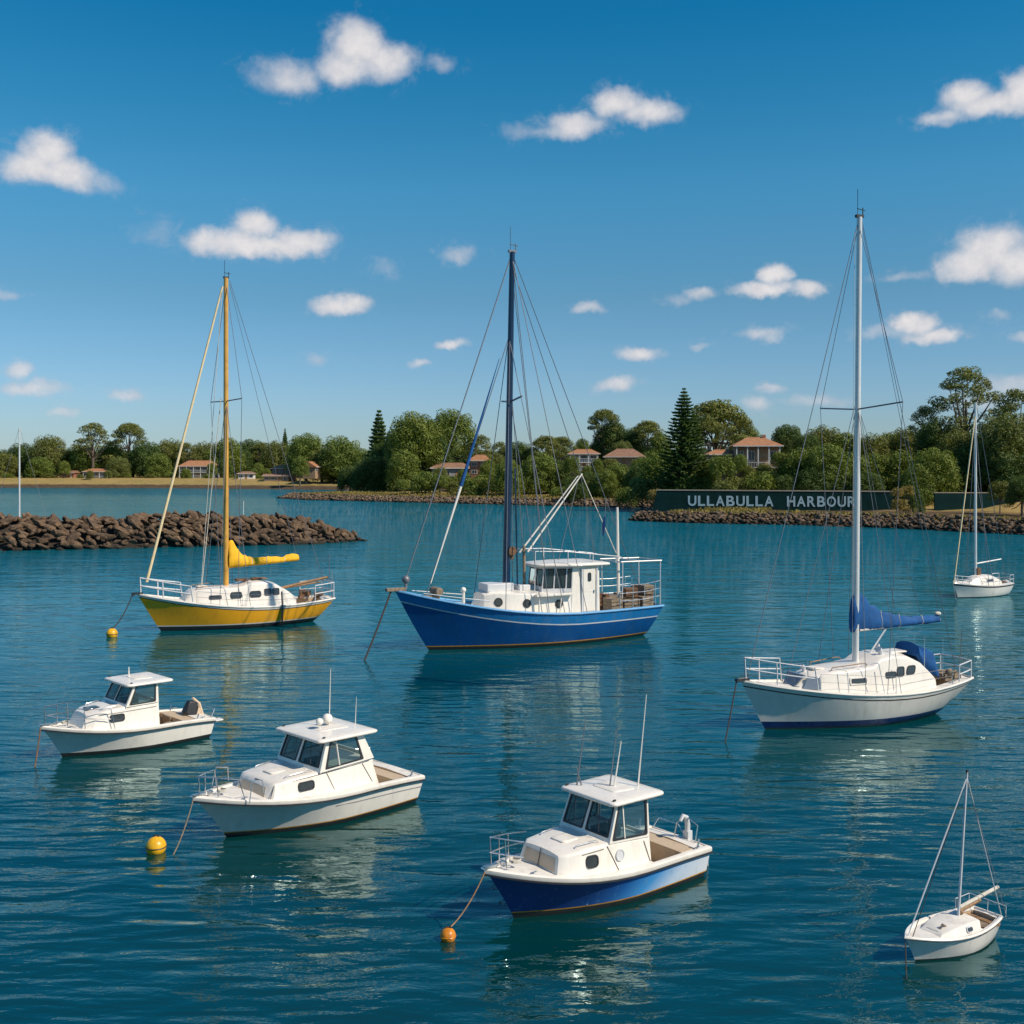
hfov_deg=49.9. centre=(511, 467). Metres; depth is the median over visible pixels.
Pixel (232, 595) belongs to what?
cabin window
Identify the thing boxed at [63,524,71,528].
rock
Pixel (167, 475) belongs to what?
shrub
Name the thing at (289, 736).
side window
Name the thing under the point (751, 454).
window
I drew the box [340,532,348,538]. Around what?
rock
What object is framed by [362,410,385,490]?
norfolk pine
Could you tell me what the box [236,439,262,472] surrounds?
dark tree
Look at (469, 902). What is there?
mooring rope
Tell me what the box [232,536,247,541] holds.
rock
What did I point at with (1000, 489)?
tree
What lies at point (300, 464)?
broadleaf tree
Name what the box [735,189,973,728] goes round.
sailing yacht
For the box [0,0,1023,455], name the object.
sky
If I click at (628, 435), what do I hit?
dark tree
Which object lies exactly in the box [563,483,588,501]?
dark tree
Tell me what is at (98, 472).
house
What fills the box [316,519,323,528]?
rock
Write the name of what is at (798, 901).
water
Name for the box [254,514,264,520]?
rock
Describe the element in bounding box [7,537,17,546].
rock
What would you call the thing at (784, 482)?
bush
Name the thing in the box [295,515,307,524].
rock
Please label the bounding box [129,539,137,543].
rock
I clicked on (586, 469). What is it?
broadleaf tree
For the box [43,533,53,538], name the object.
rock
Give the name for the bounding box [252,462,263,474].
broadleaf tree
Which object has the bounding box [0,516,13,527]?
rock
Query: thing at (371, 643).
mooring rope
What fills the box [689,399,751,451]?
umbrella tree
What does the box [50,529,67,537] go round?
rock
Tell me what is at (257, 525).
rock
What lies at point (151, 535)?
rock
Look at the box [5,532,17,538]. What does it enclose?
rock
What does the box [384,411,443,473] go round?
round tree
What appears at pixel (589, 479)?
dark tree
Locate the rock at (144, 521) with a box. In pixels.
[141,518,150,524]
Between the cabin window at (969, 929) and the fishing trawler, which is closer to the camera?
the cabin window at (969, 929)
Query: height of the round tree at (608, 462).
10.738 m
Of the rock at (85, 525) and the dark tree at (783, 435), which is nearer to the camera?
the rock at (85, 525)
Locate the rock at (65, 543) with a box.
[60,540,72,548]
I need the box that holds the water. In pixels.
[0,487,1023,1023]
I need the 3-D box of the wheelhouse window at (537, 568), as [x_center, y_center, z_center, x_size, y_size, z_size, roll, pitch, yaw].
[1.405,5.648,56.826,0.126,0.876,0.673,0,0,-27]
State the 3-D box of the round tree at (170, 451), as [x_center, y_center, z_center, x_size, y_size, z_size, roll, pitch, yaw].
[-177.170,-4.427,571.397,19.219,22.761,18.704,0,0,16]
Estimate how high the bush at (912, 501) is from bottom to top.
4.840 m
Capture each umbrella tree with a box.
[110,422,148,454]
[526,435,564,459]
[548,436,578,464]
[587,408,623,459]
[631,420,663,455]
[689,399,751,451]
[691,419,726,460]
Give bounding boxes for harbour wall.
[653,489,892,512]
[933,492,1020,510]
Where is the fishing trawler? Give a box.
[385,226,663,649]
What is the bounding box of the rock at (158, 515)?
[153,513,161,518]
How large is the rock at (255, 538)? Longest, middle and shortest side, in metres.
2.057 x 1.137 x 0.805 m
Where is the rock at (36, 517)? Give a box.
[32,515,41,519]
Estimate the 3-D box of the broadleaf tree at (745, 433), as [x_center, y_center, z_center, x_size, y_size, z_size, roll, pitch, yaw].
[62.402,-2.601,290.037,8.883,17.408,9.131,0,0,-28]
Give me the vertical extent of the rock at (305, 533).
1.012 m
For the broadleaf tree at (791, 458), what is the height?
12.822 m
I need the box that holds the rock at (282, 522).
[278,518,286,527]
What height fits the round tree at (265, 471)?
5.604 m
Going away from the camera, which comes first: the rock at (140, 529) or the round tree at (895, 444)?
the rock at (140, 529)
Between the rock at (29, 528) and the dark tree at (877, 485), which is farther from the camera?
the dark tree at (877, 485)
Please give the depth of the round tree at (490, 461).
314.05 m
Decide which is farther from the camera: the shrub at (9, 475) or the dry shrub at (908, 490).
the shrub at (9, 475)
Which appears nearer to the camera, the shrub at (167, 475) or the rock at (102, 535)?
the rock at (102, 535)
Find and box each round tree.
[0,452,22,476]
[29,434,67,469]
[86,470,93,477]
[103,470,112,477]
[105,456,130,477]
[157,438,187,474]
[180,468,191,477]
[189,441,215,459]
[260,440,288,470]
[260,468,271,476]
[283,432,323,481]
[307,449,336,482]
[318,435,363,479]
[346,448,367,466]
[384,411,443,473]
[432,466,448,492]
[434,408,477,461]
[483,459,495,469]
[486,452,504,476]
[521,452,561,493]
[537,476,561,493]
[563,456,580,476]
[601,457,617,472]
[605,462,628,490]
[610,440,632,451]
[630,457,645,467]
[636,449,676,499]
[755,462,771,479]
[770,451,785,467]
[802,442,851,487]
[804,424,843,449]
[847,432,891,460]
[860,452,896,490]
[887,427,918,456]
[906,447,964,499]
[935,428,973,467]
[977,412,1023,468]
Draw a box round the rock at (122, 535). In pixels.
[117,532,131,538]
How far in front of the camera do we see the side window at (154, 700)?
35.28 m
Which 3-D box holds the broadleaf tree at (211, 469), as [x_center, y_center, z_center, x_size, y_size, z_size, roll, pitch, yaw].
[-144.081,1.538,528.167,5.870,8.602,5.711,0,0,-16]
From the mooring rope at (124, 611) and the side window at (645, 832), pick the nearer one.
the side window at (645, 832)
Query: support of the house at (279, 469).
on the ground at (114, 482)
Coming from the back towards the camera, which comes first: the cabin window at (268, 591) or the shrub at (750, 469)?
the shrub at (750, 469)
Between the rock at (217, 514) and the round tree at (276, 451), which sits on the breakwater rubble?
the rock at (217, 514)
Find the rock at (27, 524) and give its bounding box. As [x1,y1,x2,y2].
[25,523,39,528]
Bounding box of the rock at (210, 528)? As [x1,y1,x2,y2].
[206,524,214,530]
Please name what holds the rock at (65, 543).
on the breakwater rubble
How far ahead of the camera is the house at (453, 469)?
330.16 m
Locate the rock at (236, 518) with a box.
[233,516,245,525]
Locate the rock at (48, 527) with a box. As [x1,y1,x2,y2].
[44,524,55,531]
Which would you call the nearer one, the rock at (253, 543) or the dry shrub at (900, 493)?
the rock at (253, 543)
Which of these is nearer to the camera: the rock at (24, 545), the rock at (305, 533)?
the rock at (24, 545)
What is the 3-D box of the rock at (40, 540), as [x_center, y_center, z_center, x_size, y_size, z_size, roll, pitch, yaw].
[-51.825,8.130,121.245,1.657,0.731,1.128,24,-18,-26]
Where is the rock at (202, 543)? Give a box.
[199,540,207,546]
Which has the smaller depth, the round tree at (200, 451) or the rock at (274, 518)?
the rock at (274, 518)
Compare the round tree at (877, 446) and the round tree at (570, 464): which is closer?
the round tree at (877, 446)
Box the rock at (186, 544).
[183,541,193,547]
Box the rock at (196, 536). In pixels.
[191,530,201,541]
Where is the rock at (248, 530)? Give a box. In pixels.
[245,526,252,533]
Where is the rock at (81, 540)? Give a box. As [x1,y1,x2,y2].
[78,537,86,542]
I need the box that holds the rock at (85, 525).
[81,522,90,534]
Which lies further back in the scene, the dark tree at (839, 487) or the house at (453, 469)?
the house at (453, 469)
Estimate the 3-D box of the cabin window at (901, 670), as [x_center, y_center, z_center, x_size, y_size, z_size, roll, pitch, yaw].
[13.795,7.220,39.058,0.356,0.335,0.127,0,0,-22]
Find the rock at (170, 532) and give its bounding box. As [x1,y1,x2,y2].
[164,530,180,536]
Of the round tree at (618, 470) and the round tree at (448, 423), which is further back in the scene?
the round tree at (448, 423)
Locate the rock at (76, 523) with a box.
[70,521,80,526]
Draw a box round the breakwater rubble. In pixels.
[0,513,365,549]
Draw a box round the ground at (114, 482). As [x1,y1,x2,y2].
[0,465,1023,533]
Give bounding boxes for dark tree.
[5,443,38,476]
[54,447,82,476]
[119,451,143,476]
[128,441,162,477]
[217,459,233,475]
[231,449,254,475]
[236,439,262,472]
[336,465,363,490]
[349,455,396,490]
[367,442,388,490]
[382,432,397,461]
[417,434,455,490]
[437,449,469,486]
[502,441,530,471]
[542,461,574,492]
[547,448,571,465]
[561,476,575,487]
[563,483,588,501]
[576,471,601,495]
[591,422,625,458]
[620,428,646,453]
[624,463,645,490]
[652,472,673,501]
[718,441,735,479]
[771,424,802,455]
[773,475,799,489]
[789,434,821,454]
[792,467,831,489]
[825,471,852,490]
[844,471,885,490]
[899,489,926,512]
[912,420,958,465]
[936,467,972,491]
[951,467,1002,491]
[952,431,1005,486]
[980,451,1023,491]
[1003,475,1023,515]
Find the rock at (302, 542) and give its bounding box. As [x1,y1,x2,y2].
[292,541,307,544]
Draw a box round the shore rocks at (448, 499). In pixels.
[276,492,652,507]
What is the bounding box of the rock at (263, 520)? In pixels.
[260,517,273,527]
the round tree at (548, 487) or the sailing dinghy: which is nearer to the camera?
the sailing dinghy
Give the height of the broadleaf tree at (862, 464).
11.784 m
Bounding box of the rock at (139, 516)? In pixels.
[133,513,144,520]
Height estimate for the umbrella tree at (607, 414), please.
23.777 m
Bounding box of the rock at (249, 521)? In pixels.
[243,518,254,525]
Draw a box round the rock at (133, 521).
[128,515,143,530]
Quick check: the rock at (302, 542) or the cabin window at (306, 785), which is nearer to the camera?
the cabin window at (306, 785)
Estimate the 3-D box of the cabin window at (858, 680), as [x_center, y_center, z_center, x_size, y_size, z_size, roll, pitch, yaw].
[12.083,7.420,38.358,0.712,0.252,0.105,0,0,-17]
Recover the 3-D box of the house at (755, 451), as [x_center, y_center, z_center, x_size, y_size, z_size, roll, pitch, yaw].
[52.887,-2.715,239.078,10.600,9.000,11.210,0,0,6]
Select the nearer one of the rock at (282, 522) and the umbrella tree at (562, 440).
the rock at (282, 522)
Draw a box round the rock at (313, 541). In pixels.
[302,539,317,543]
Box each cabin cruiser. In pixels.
[38,667,222,756]
[190,669,425,836]
[481,694,712,917]
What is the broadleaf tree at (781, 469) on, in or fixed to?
on the ground at (114, 482)
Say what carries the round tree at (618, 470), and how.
on the ground at (114, 482)
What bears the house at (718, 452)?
on the ground at (114, 482)
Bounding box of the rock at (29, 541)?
[20,539,32,543]
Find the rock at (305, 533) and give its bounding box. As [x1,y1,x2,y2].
[302,531,311,538]
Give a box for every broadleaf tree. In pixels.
[24,457,56,477]
[57,461,70,477]
[68,445,99,475]
[97,442,125,468]
[143,453,173,477]
[203,447,222,476]
[206,462,217,474]
[211,438,245,472]
[250,468,258,478]
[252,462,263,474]
[290,456,309,485]
[384,449,421,491]
[457,469,468,490]
[478,463,494,493]
[491,460,525,494]
[519,471,539,494]
[573,438,590,450]
[581,465,594,474]
[588,441,605,460]
[590,458,603,473]
[594,469,618,496]
[645,433,674,457]
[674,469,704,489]
[695,459,722,489]
[731,454,747,477]
[735,427,761,439]
[775,460,800,477]
[778,447,811,483]
[829,432,852,456]
[836,451,869,475]
[878,431,897,450]
[879,449,913,498]
[899,463,937,504]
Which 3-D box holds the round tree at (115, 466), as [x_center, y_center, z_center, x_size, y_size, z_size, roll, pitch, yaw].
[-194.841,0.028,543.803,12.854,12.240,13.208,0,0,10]
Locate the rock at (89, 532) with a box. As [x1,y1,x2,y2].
[84,528,100,539]
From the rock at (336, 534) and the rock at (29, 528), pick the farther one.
the rock at (336, 534)
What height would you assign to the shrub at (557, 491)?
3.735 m
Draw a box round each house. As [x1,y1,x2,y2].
[82,468,113,477]
[179,460,219,477]
[236,471,256,478]
[270,465,295,480]
[302,461,320,478]
[429,463,469,480]
[470,455,489,479]
[567,449,600,470]
[603,449,645,468]
[705,449,733,472]
[728,435,783,475]
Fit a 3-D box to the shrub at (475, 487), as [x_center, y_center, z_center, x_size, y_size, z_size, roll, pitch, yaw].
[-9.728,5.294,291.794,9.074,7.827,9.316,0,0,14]
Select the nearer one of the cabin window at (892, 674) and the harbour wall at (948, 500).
the cabin window at (892, 674)
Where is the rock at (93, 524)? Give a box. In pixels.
[85,517,100,531]
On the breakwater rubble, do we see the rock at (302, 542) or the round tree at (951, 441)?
the rock at (302, 542)
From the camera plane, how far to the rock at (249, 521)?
130.58 m
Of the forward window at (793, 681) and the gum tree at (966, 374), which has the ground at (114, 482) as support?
the gum tree at (966, 374)
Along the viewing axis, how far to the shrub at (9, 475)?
535.87 m
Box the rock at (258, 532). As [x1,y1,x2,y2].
[253,528,269,539]
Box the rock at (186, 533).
[180,528,192,538]
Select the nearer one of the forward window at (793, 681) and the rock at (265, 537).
the forward window at (793, 681)
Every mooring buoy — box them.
[106,627,117,637]
[145,834,166,854]
[440,926,455,942]
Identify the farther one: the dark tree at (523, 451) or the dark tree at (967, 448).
the dark tree at (523, 451)
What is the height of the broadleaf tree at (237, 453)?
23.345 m
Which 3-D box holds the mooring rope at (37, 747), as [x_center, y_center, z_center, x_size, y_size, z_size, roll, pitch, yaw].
[-14.415,8.576,33.400,0.044,1.172,0.842,0,0,-11]
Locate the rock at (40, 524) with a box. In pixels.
[32,519,47,531]
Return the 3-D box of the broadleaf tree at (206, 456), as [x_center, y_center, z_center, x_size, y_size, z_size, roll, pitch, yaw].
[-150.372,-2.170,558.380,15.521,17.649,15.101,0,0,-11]
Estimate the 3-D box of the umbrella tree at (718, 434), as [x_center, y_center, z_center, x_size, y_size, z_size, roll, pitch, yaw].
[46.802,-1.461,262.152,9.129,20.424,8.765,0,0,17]
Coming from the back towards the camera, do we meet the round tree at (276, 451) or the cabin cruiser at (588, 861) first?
the round tree at (276, 451)
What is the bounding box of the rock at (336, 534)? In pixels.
[333,528,340,538]
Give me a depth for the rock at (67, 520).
124.34 m
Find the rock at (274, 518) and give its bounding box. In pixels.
[270,514,277,522]
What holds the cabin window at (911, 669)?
in the sailing yacht at (902, 681)
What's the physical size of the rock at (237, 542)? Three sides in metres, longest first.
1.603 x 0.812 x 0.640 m
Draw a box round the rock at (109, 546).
[103,543,114,548]
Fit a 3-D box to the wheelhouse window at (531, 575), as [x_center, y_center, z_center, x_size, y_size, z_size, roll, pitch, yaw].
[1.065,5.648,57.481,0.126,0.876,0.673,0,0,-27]
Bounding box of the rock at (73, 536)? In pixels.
[65,531,80,542]
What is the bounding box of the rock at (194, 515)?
[186,510,198,521]
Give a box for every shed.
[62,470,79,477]
[262,474,289,481]
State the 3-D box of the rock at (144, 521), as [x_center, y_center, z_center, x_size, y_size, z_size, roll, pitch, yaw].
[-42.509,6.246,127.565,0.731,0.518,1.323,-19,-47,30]
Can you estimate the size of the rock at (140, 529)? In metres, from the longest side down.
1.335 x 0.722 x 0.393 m
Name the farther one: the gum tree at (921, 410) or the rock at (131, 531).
the gum tree at (921, 410)
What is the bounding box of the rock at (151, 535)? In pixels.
[148,531,155,537]
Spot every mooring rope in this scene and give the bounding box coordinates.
[34,728,40,766]
[113,596,131,627]
[173,799,193,854]
[363,592,390,660]
[449,872,484,927]
[724,682,736,741]
[905,941,906,978]
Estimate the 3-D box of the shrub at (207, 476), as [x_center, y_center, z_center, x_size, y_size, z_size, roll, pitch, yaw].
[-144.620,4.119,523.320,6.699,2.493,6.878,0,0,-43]
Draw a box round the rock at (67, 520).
[65,518,72,525]
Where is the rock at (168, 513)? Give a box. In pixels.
[165,511,172,518]
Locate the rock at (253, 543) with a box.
[248,539,257,545]
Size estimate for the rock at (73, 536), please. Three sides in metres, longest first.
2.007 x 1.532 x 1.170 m
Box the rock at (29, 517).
[25,515,32,520]
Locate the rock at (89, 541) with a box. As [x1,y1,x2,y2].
[85,536,95,546]
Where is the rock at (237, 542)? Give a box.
[233,538,244,545]
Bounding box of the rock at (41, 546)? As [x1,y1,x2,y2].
[37,543,45,548]
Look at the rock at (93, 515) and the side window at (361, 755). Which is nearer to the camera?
the side window at (361, 755)
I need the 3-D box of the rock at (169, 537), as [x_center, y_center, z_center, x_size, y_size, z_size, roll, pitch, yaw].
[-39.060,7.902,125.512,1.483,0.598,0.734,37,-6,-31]
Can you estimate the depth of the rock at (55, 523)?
123.53 m
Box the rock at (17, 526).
[10,522,25,530]
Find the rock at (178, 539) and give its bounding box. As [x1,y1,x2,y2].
[173,536,182,542]
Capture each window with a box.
[110,713,124,721]
[130,684,155,704]
[209,595,221,599]
[230,592,241,598]
[250,591,260,597]
[264,588,271,594]
[272,588,279,594]
[284,736,318,753]
[298,780,314,791]
[325,737,363,768]
[528,567,535,584]
[535,568,542,585]
[543,569,553,588]
[555,569,565,587]
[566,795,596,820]
[586,854,598,868]
[613,800,647,840]
[748,451,754,460]
[770,451,776,460]
[783,671,819,689]
[850,677,867,684]
[886,671,896,677]
[897,666,904,675]
[906,665,915,674]
[966,926,973,932]
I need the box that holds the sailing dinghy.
[903,770,1006,960]
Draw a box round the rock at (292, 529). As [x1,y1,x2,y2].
[286,526,296,531]
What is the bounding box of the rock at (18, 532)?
[14,530,28,537]
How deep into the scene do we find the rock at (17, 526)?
121.31 m
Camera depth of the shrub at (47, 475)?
537.56 m
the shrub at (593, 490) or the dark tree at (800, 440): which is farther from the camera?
the shrub at (593, 490)
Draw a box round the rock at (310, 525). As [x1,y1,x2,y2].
[307,521,313,528]
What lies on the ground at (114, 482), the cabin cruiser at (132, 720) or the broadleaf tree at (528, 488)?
the broadleaf tree at (528, 488)
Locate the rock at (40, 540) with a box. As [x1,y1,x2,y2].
[35,537,49,543]
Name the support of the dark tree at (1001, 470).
on the ground at (114, 482)
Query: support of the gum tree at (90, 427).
on the ground at (114, 482)
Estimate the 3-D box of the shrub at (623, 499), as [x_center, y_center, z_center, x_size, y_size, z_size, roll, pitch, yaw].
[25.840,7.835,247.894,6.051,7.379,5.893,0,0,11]
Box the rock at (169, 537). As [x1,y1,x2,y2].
[164,534,172,540]
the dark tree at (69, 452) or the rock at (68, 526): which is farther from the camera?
the dark tree at (69, 452)
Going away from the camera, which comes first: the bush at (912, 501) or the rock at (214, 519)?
the rock at (214, 519)
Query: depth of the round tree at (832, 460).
216.67 m
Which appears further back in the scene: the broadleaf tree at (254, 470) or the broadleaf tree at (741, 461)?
the broadleaf tree at (254, 470)
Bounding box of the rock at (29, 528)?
[26,525,36,534]
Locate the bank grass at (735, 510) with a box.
[291,490,1020,523]
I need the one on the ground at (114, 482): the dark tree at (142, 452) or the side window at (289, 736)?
the dark tree at (142, 452)
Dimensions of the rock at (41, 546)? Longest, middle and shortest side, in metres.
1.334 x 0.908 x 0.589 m
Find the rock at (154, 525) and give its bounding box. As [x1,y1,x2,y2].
[146,522,159,531]
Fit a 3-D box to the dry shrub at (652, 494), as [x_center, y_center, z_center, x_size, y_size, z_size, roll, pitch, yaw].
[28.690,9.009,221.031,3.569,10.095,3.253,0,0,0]
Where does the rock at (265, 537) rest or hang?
on the breakwater rubble
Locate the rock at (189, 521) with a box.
[181,518,194,523]
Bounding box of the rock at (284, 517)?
[279,515,287,520]
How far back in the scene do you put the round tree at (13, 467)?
557.05 m
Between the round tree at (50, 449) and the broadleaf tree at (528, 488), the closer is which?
the broadleaf tree at (528, 488)
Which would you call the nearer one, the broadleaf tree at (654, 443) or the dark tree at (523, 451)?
the dark tree at (523, 451)
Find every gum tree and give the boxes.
[70,422,115,467]
[172,442,197,464]
[250,442,266,461]
[466,434,494,457]
[491,441,504,456]
[724,415,758,444]
[905,405,936,460]
[924,366,1006,437]
[990,388,1023,435]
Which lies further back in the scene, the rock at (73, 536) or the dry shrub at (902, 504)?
the dry shrub at (902, 504)
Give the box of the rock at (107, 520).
[105,518,118,524]
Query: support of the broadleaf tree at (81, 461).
on the ground at (114, 482)
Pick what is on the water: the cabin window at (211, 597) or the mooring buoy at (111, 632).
the mooring buoy at (111, 632)
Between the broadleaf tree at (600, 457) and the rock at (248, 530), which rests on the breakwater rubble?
the rock at (248, 530)
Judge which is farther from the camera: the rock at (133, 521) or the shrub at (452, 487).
the shrub at (452, 487)
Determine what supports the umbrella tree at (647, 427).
on the ground at (114, 482)
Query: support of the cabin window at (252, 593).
in the sailing yacht at (251, 602)
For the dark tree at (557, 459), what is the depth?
395.05 m
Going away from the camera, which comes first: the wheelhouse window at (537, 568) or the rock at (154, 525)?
the wheelhouse window at (537, 568)
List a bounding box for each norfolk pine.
[281,428,288,463]
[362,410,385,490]
[651,388,714,504]
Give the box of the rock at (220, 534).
[215,531,222,536]
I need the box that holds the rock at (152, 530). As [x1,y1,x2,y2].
[149,527,157,533]
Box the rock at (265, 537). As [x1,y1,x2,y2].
[259,533,272,544]
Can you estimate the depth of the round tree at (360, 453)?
479.47 m
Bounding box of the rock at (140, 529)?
[136,525,144,531]
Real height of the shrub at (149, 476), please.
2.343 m
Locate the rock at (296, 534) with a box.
[292,532,301,537]
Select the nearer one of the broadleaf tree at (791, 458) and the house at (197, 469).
the broadleaf tree at (791, 458)
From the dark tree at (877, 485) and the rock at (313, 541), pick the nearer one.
the rock at (313, 541)
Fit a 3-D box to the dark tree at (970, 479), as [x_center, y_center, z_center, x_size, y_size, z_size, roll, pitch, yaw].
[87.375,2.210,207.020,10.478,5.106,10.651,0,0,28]
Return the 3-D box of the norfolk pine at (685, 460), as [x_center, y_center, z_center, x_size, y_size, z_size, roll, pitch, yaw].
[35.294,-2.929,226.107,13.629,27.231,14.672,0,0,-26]
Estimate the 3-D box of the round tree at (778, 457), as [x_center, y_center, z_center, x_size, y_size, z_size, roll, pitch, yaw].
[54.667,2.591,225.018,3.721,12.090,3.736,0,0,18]
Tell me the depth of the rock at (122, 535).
124.16 m
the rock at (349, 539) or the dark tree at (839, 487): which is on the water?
the rock at (349, 539)
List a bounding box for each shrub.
[1,473,15,477]
[42,473,57,477]
[117,472,132,477]
[143,474,155,477]
[162,472,178,477]
[201,474,213,477]
[395,479,409,490]
[408,470,441,493]
[430,475,447,488]
[443,475,457,487]
[445,481,464,493]
[460,473,492,495]
[547,486,565,497]
[589,484,610,497]
[613,487,638,507]
[627,476,658,510]
[646,488,657,508]
[706,454,736,483]
[710,479,737,489]
[725,476,749,489]
[739,465,756,478]
[742,471,775,489]
[765,467,793,482]
[890,487,903,509]
[890,497,909,514]
[900,485,914,508]
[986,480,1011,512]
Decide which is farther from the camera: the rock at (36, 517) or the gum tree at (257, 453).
the gum tree at (257, 453)
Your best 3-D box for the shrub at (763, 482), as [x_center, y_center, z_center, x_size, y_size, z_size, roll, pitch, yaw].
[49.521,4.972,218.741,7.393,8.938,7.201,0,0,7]
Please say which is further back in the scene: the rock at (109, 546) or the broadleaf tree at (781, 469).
the broadleaf tree at (781, 469)
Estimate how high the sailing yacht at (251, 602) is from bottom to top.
21.300 m
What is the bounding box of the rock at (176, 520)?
[170,517,180,523]
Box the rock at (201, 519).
[197,518,207,523]
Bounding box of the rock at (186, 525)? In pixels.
[178,523,190,526]
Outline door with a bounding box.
[583,568,594,610]
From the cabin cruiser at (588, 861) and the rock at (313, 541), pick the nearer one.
the cabin cruiser at (588, 861)
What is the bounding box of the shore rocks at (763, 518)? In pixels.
[628,510,1023,534]
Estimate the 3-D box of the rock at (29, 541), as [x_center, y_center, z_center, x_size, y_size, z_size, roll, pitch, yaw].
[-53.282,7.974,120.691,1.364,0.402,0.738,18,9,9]
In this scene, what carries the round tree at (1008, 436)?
on the ground at (114, 482)
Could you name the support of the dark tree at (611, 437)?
on the ground at (114, 482)
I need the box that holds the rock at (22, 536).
[18,533,26,538]
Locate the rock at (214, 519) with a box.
[209,516,220,522]
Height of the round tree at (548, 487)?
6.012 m
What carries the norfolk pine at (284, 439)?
on the ground at (114, 482)
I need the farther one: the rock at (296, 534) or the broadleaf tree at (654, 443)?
the broadleaf tree at (654, 443)
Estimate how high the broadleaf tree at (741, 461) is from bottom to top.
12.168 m
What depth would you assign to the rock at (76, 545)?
121.39 m
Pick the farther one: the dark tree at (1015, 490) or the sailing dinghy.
the dark tree at (1015, 490)
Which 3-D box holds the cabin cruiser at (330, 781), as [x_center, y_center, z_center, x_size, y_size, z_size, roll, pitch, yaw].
[-5.300,7.350,28.476,6.570,4.100,2.856,0,0,-44]
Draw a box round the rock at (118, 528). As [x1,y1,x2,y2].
[115,525,127,532]
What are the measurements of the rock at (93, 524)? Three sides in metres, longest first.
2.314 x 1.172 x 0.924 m
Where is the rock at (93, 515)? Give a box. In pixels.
[87,513,96,526]
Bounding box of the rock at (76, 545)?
[70,541,82,549]
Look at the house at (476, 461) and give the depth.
322.17 m
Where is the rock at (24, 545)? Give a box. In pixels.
[18,540,31,549]
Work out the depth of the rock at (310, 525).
133.57 m
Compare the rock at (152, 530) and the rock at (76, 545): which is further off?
the rock at (152, 530)
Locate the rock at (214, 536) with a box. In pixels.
[208,533,218,540]
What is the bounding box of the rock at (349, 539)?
[344,537,355,540]
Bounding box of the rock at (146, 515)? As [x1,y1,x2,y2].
[139,512,150,519]
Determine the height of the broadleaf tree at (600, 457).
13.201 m
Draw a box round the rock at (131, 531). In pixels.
[126,529,135,534]
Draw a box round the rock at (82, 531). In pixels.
[75,528,85,533]
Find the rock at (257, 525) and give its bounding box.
[252,522,262,528]
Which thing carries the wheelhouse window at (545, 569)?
in the fishing trawler
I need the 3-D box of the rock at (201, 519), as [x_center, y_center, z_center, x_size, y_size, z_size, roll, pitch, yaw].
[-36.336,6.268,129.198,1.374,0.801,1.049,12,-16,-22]
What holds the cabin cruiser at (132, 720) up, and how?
on the water
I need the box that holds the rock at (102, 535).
[92,532,108,538]
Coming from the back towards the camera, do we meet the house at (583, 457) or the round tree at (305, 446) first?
the round tree at (305, 446)
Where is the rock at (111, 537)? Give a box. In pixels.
[105,534,115,541]
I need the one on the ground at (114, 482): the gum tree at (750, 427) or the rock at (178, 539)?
the gum tree at (750, 427)
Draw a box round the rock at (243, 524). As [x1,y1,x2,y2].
[240,522,249,527]
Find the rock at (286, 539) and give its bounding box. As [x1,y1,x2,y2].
[282,535,289,543]
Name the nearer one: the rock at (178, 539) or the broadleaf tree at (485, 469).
the rock at (178, 539)
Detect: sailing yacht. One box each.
[0,427,45,516]
[131,260,335,630]
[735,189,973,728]
[953,402,1013,597]
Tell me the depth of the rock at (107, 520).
126.68 m
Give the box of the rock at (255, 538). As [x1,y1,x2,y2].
[248,533,261,544]
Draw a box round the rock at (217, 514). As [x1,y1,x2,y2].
[210,510,221,518]
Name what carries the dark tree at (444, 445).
on the ground at (114, 482)
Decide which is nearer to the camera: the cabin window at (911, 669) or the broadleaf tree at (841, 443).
the cabin window at (911, 669)
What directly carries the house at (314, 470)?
on the ground at (114, 482)
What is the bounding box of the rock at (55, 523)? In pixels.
[44,519,60,526]
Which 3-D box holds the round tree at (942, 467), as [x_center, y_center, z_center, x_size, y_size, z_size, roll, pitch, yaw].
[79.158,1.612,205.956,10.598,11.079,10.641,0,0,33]
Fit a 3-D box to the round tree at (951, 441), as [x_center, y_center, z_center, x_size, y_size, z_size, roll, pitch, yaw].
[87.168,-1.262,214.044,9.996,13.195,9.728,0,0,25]
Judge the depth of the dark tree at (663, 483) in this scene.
231.16 m
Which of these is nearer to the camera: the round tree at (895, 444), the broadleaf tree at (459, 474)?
the round tree at (895, 444)
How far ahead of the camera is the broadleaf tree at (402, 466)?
322.88 m
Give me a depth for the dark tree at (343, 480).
350.02 m
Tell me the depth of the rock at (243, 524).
129.91 m
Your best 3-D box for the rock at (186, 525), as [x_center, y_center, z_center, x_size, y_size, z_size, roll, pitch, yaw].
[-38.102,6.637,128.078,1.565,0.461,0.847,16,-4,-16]
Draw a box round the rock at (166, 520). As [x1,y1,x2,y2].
[164,518,170,524]
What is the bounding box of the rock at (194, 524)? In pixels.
[188,521,201,530]
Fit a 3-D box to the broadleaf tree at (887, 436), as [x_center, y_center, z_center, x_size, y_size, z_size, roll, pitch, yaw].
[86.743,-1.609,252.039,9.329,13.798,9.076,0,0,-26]
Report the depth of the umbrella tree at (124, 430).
559.06 m

